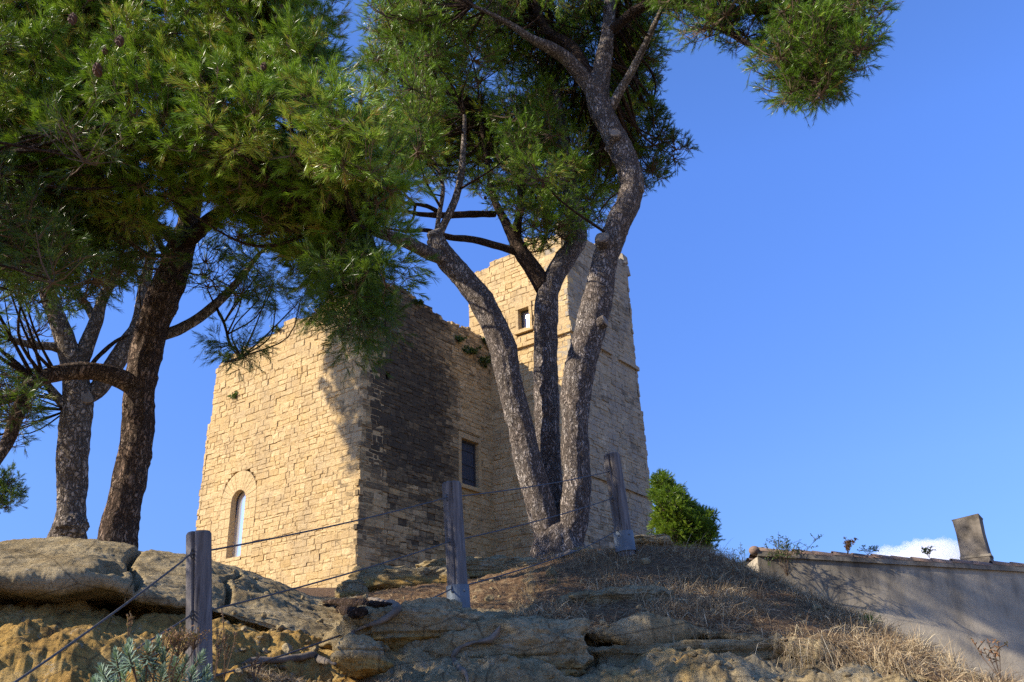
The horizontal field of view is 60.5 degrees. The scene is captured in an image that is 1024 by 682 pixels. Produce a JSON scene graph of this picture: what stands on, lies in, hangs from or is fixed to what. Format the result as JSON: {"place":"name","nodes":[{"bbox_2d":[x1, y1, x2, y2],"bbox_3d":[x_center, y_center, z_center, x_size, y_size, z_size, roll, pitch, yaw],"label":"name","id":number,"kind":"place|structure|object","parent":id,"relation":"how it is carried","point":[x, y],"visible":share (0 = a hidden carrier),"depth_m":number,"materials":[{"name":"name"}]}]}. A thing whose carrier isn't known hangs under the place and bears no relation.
{"place":"outdoors","nodes":[
{"label":"outdoors","id":0,"kind":"place"},
{"bbox_2d":[0,536,995,681],"bbox_3d":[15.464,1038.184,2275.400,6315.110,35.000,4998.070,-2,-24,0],"label":"ground","id":1,"kind":"structure","parent":0,"point":[58,593],"depth_m":5.40,"materials":[{"name":"stone"}]},
{"bbox_2d":[0,460,29,513],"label":"pine tree","id":2,"kind":"object","parent":1,"relation":"on","point":[11,491],"visible":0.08,"depth_m":24.19,"materials":[{"name":"green plant"}]},
{"bbox_2d":[0,226,174,538],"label":"pine tree","id":3,"kind":"object","parent":1,"relation":"on","point":[75,400],"visible":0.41,"depth_m":11.20,"materials":[{"name":"green plant"}]},
{"bbox_2d":[126,612,134,637],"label":"dry weed","id":4,"kind":"object","parent":1,"relation":"on","point":[130,618],"visible":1,"depth_m":4.77,"materials":[{"name":"brown plant"}]},
{"bbox_2d":[89,623,213,681],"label":"spurge plant","id":5,"kind":"object","parent":1,"relation":"on","point":[148,650],"visible":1,"depth_m":3.88,"materials":[{"name":"green plant"}]},
{"bbox_2d":[185,530,212,681],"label":"fence post","id":6,"kind":"object","parent":1,"relation":"on","point":[199,582],"visible":0.81,"depth_m":4.55,"materials":[{"name":"grey wood"}]},
{"bbox_2d":[214,628,224,679],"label":"dry weed","id":7,"kind":"object","parent":1,"relation":"on","point":[216,644],"visible":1,"depth_m":4.25,"materials":[{"name":"brown plant"}]},
{"bbox_2d":[0,0,444,547],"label":"pine tree","id":8,"kind":"object","parent":1,"relation":"on","point":[76,180],"visible":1,"depth_m":7.04,"materials":[{"name":"green plant"}]},
{"bbox_2d":[221,609,236,679],"bbox_3d":[-1.393,1.484,4.306,0.098,0.334,0.045,16,-30,-35],"label":"dry weed","id":9,"kind":"object","parent":1,"relation":"on","point":[225,654],"visible":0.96,"depth_m":4.30,"materials":[{"name":"brown plant"}]},
{"bbox_2d":[250,653,262,681],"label":"dry weed","id":10,"kind":"object","parent":1,"relation":"on","point":[258,667],"visible":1,"depth_m":4.54,"materials":[{"name":"brown plant"}]},
{"bbox_2d":[241,651,336,664],"bbox_3d":[-1.199,1.857,5.121,0.598,0.117,0.432,-8,-25,14],"label":"fallen branch","id":11,"kind":"object","parent":1,"relation":"on","point":[319,659],"visible":0.92,"depth_m":5.15,"materials":[{"name":"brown wood"}]},
{"bbox_2d":[323,604,367,625],"bbox_3d":[-1.196,1.960,6.352,0.196,0.436,2.428,5,-25,-15],"label":"tree root","id":12,"kind":"object","parent":1,"relation":"on","point":[351,611],"visible":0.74,"depth_m":5.31,"materials":[{"name":"brown plant"}]},
{"bbox_2d":[335,579,368,597],"bbox_3d":[-1.565,2.458,8.611,0.350,0.232,0.346,-2,-24,0],"label":"boulder","id":13,"kind":"object","parent":1,"relation":"on","point":[348,587],"visible":0.59,"depth_m":8.50,"materials":[{"name":"stone"}]},
{"bbox_2d":[322,598,391,606],"bbox_3d":[-1.213,1.922,6.446,0.127,0.363,2.384,7,-26,-19],"label":"tree root","id":14,"kind":"object","parent":1,"relation":"on","point":[354,602],"visible":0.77,"depth_m":5.98,"materials":[{"name":"brown plant"}]},
{"bbox_2d":[330,633,393,678],"bbox_3d":[-0.853,1.787,4.986,0.359,0.250,0.293,4,-25,-13],"label":"boulder","id":15,"kind":"object","parent":1,"relation":"on","point":[364,656],"visible":1,"depth_m":4.89,"materials":[{"name":"stone"}]},
{"bbox_2d":[351,597,401,640],"bbox_3d":[-1.068,1.969,6.325,0.304,0.640,2.797,4,-25,-13],"label":"tree root","id":16,"kind":"object","parent":1,"relation":"on","point":[394,611],"visible":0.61,"depth_m":5.29,"materials":[{"name":"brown wood"}]},
{"bbox_2d":[341,564,469,592],"bbox_3d":[-1.073,2.496,8.991,1.330,0.368,0.931,-2,-24,0],"label":"rock ledge","id":17,"kind":"object","parent":1,"relation":"on","point":[384,577],"visible":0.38,"depth_m":8.71,"materials":[{"name":"stone"}]},
{"bbox_2d":[318,597,494,651],"bbox_3d":[-0.668,1.881,5.616,1.209,0.414,0.796,-2,-24,0],"label":"boulder","id":18,"kind":"object","parent":1,"relation":"on","point":[420,619],"visible":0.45,"depth_m":5.33,"materials":[{"name":"stone"}]},
{"bbox_2d":[196,224,654,587],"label":"stone castle","id":19,"kind":"structure","parent":1,"relation":"on","point":[300,437],"depth_m":32.11,"materials":[{"name":"stone"}]},
{"bbox_2d":[218,350,231,360],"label":"wall weed","id":20,"kind":"object","parent":19,"relation":"attached to","point":[228,357],"depth_m":34.74,"materials":[{"name":"green plant"}]},
{"bbox_2d":[227,391,237,398],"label":"wall weed","id":21,"kind":"object","parent":19,"relation":"attached to","point":[233,396],"depth_m":33.70,"materials":[{"name":"green plant"}]},
{"bbox_2d":[231,491,244,557],"bbox_3d":[-9.725,6.641,31.453,0.820,2.620,0.044,-18,-29,32],"label":"window","id":22,"kind":"structure","parent":19,"relation":"in","point":[240,504],"depth_m":31.57,"materials":[{"name":"white"}]},
{"bbox_2d":[269,324,283,332],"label":"wall weed","id":23,"kind":"object","parent":19,"relation":"attached to","point":[277,328],"depth_m":33.40,"materials":[{"name":"green plant"}]},
{"bbox_2d":[410,298,429,306],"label":"wall weed","id":24,"kind":"object","parent":19,"relation":"attached to","point":[419,301],"depth_m":33.10,"materials":[{"name":"green plant"}]},
{"bbox_2d":[455,335,467,343],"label":"wall weed","id":25,"kind":"object","parent":19,"relation":"attached to","point":[459,338],"depth_m":34.60,"materials":[{"name":"green plant"}]},
{"bbox_2d":[462,345,481,354],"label":"wall weed","id":26,"kind":"object","parent":19,"relation":"attached to","point":[472,351],"depth_m":34.93,"materials":[{"name":"green plant"}]},
{"bbox_2d":[478,355,490,367],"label":"wall weed","id":27,"kind":"object","parent":19,"relation":"attached to","point":[483,360],"depth_m":35.54,"materials":[{"name":"green plant"}]},
{"bbox_2d":[521,309,528,327],"bbox_3d":[0.639,-0.836,36.078,0.540,0.940,0.090,-18,-29,32],"label":"window","id":28,"kind":"structure","parent":19,"relation":"in","point":[524,314],"depth_m":36.18,"materials":[{"name":"white glass"}]},
{"bbox_2d":[442,480,470,607],"bbox_3d":[-0.414,1.596,6.507,0.209,1.124,0.174,-2,-24,0],"label":"fence post","id":29,"kind":"object","parent":1,"relation":"on","point":[456,566],"visible":0.84,"depth_m":6.49,"materials":[{"name":"grey wood"}]},
{"bbox_2d":[14,469,609,681],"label":"fence cable","id":30,"kind":"object","parent":29,"relation":"attached to","point":[99,623],"visible":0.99,"depth_m":4.77,"materials":[{"name":"metal"}]},
{"bbox_2d":[98,495,613,680],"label":"fence cable","id":31,"kind":"object","parent":29,"relation":"attached to","point":[176,624],"visible":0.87,"depth_m":5.32,"materials":[{"name":"metal"}]},
{"bbox_2d":[213,527,617,676],"bbox_3d":[-0.302,1.788,6.526,0.082,1.573,4.831,-17,-28,30],"label":"fence cable","id":32,"kind":"object","parent":29,"relation":"attached to","point":[230,671],"visible":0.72,"depth_m":6.19,"materials":[{"name":"metal"}]},
{"bbox_2d":[451,626,500,681],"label":"tree root","id":33,"kind":"object","parent":1,"relation":"on","point":[495,634],"visible":0.91,"depth_m":5.21,"materials":[{"name":"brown wood"}]},
{"bbox_2d":[415,555,543,578],"bbox_3d":[-0.352,2.583,9.804,1.603,0.362,0.811,-2,-24,0],"label":"rock ledge","id":34,"kind":"object","parent":1,"relation":"on","point":[478,566],"visible":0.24,"depth_m":9.55,"materials":[{"name":"stone"}]},
{"bbox_2d":[422,615,593,676],"bbox_3d":[-0.052,1.961,5.479,1.109,0.478,0.692,-2,-24,0],"label":"boulder","id":35,"kind":"object","parent":1,"relation":"on","point":[560,645],"visible":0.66,"depth_m":5.24,"materials":[{"name":"stone"}]},
{"bbox_2d":[229,557,857,681],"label":"rubble","id":36,"kind":"object","parent":1,"relation":"on","point":[464,661],"visible":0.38,"depth_m":5.33,"materials":[{"name":"stone"}]},
{"bbox_2d":[542,550,575,559],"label":"fallen branch","id":37,"kind":"object","parent":1,"relation":"on","point":[568,551],"visible":0.6,"depth_m":9.44,"materials":[{"name":"grey wood"}]},
{"bbox_2d":[251,0,903,558],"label":"pine tree","id":38,"kind":"object","parent":1,"relation":"on","point":[599,102],"visible":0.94,"depth_m":12.63,"materials":[{"name":"green plant"}]},
{"bbox_2d":[570,546,593,554],"bbox_3d":[0.776,2.352,9.762,0.295,0.121,0.232,-2,-24,0],"label":"boulder","id":39,"kind":"object","parent":1,"relation":"on","point":[575,548],"visible":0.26,"depth_m":9.69,"materials":[{"name":"stone"}]},
{"bbox_2d":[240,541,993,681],"bbox_3d":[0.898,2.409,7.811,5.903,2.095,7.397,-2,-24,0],"label":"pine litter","id":40,"kind":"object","parent":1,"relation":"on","point":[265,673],"visible":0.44,"depth_m":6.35,"materials":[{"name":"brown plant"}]},
{"bbox_2d":[603,452,635,556],"bbox_3d":[1.081,1.688,8.805,0.251,1.156,0.201,-2,-24,0],"label":"fence post","id":41,"kind":"object","parent":1,"relation":"on","point":[624,540],"visible":0.94,"depth_m":8.75,"materials":[{"name":"grey wood"}]},
{"bbox_2d":[554,584,688,603],"bbox_3d":[0.837,2.019,6.698,1.040,0.284,0.505,-2,-24,0],"label":"boulder","id":42,"kind":"object","parent":1,"relation":"on","point":[614,594],"visible":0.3,"depth_m":6.55,"materials":[{"name":"stone"}]},
{"bbox_2d":[634,534,672,545],"bbox_3d":[1.426,2.172,9.417,0.576,0.175,0.503,-2,-24,0],"label":"boulder","id":43,"kind":"object","parent":1,"relation":"on","point":[657,538],"visible":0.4,"depth_m":9.24,"materials":[{"name":"stone"}]},
{"bbox_2d":[587,637,780,667],"bbox_3d":[1.276,2.112,5.838,1.946,0.388,0.790,-2,-24,0],"label":"boulder","id":44,"kind":"object","parent":1,"relation":"on","point":[623,655],"visible":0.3,"depth_m":5.56,"materials":[{"name":"stone"}]},
{"bbox_2d":[645,468,724,551],"bbox_3d":[4.961,5.917,25.235,2.352,4.795,4.090,-8,-25,13],"label":"bush","id":45,"kind":"object","parent":1,"relation":"on","point":[678,514],"visible":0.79,"depth_m":24.23,"materials":[{"name":"green plant"}]},
{"bbox_2d":[725,544,746,563],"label":"shrub","id":46,"kind":"object","parent":1,"relation":"on","point":[739,553],"visible":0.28,"depth_m":13.51,"materials":[{"name":"green plant"}]},
{"bbox_2d":[503,534,1023,681],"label":"dry grass","id":47,"kind":"structure","parent":1,"relation":"on","point":[887,635],"depth_m":6.28,"materials":[{"name":"beige plant"}]},
{"bbox_2d":[808,583,839,603],"bbox_3d":[2.569,2.100,7.252,0.338,0.270,0.367,-2,-24,0],"label":"grass tuft","id":48,"kind":"object","parent":1,"relation":"on","point":[822,595],"visible":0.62,"depth_m":7.23,"materials":[{"name":"beige plant"}]},
{"bbox_2d":[855,606,881,623],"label":"grass tuft","id":49,"kind":"object","parent":1,"relation":"on","point":[867,616],"visible":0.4,"depth_m":6.59,"materials":[{"name":"beige plant"}]},
{"bbox_2d":[745,514,1023,681],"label":"house","id":50,"kind":"structure","parent":1,"relation":"on","point":[975,592],"depth_m":14.00,"materials":[{"name":"paint"}]},
{"bbox_2d":[751,531,823,575],"bbox_3d":[4.358,3.349,13.911,0.741,0.692,1.212,7,-26,-20],"label":"shrub","id":51,"kind":"object","parent":50,"relation":"on","point":[777,552],"visible":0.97,"depth_m":13.96,"materials":[{"name":"green plant"}]},
{"bbox_2d":[843,537,857,553],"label":"weed","id":52,"kind":"object","parent":50,"relation":"on","point":[849,543],"visible":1,"depth_m":14.17,"materials":[{"name":"brown plant"}]},
{"bbox_2d":[857,545,878,554],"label":"weed","id":53,"kind":"object","parent":50,"relation":"on","point":[874,548],"visible":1,"depth_m":14.10,"materials":[{"name":"green plant"}]},
{"bbox_2d":[921,546,935,557],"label":"weed","id":54,"kind":"object","parent":50,"relation":"on","point":[925,549],"visible":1,"depth_m":14.16,"materials":[{"name":"green plant"}]},
{"bbox_2d":[896,622,956,658],"bbox_3d":[2.799,2.141,6.008,0.435,0.446,0.464,-9,-25,15],"label":"grass tuft","id":55,"kind":"object","parent":1,"relation":"on","point":[921,640],"visible":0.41,"depth_m":5.97,"materials":[{"name":"beige plant"}]},
{"bbox_2d":[930,636,975,674],"bbox_3d":[2.762,1.984,5.565,0.323,0.285,0.359,3,-25,-10],"label":"grass tuft","id":56,"kind":"object","parent":1,"relation":"on","point":[950,660],"visible":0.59,"depth_m":5.53,"materials":[{"name":"beige plant"}]},
{"bbox_2d":[971,638,1007,678],"bbox_3d":[2.813,1.865,5.165,0.178,0.240,0.194,-6,-24,8],"label":"weed","id":57,"kind":"object","parent":1,"relation":"on","point":[998,647],"visible":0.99,"depth_m":5.16,"materials":[{"name":"brown plant"}]},
{"bbox_2d":[0,0,1023,562],"label":"sky","id":58,"kind":"structure","parent":0,"point":[828,314],"materials":[{"name":"blue"}]}
]}

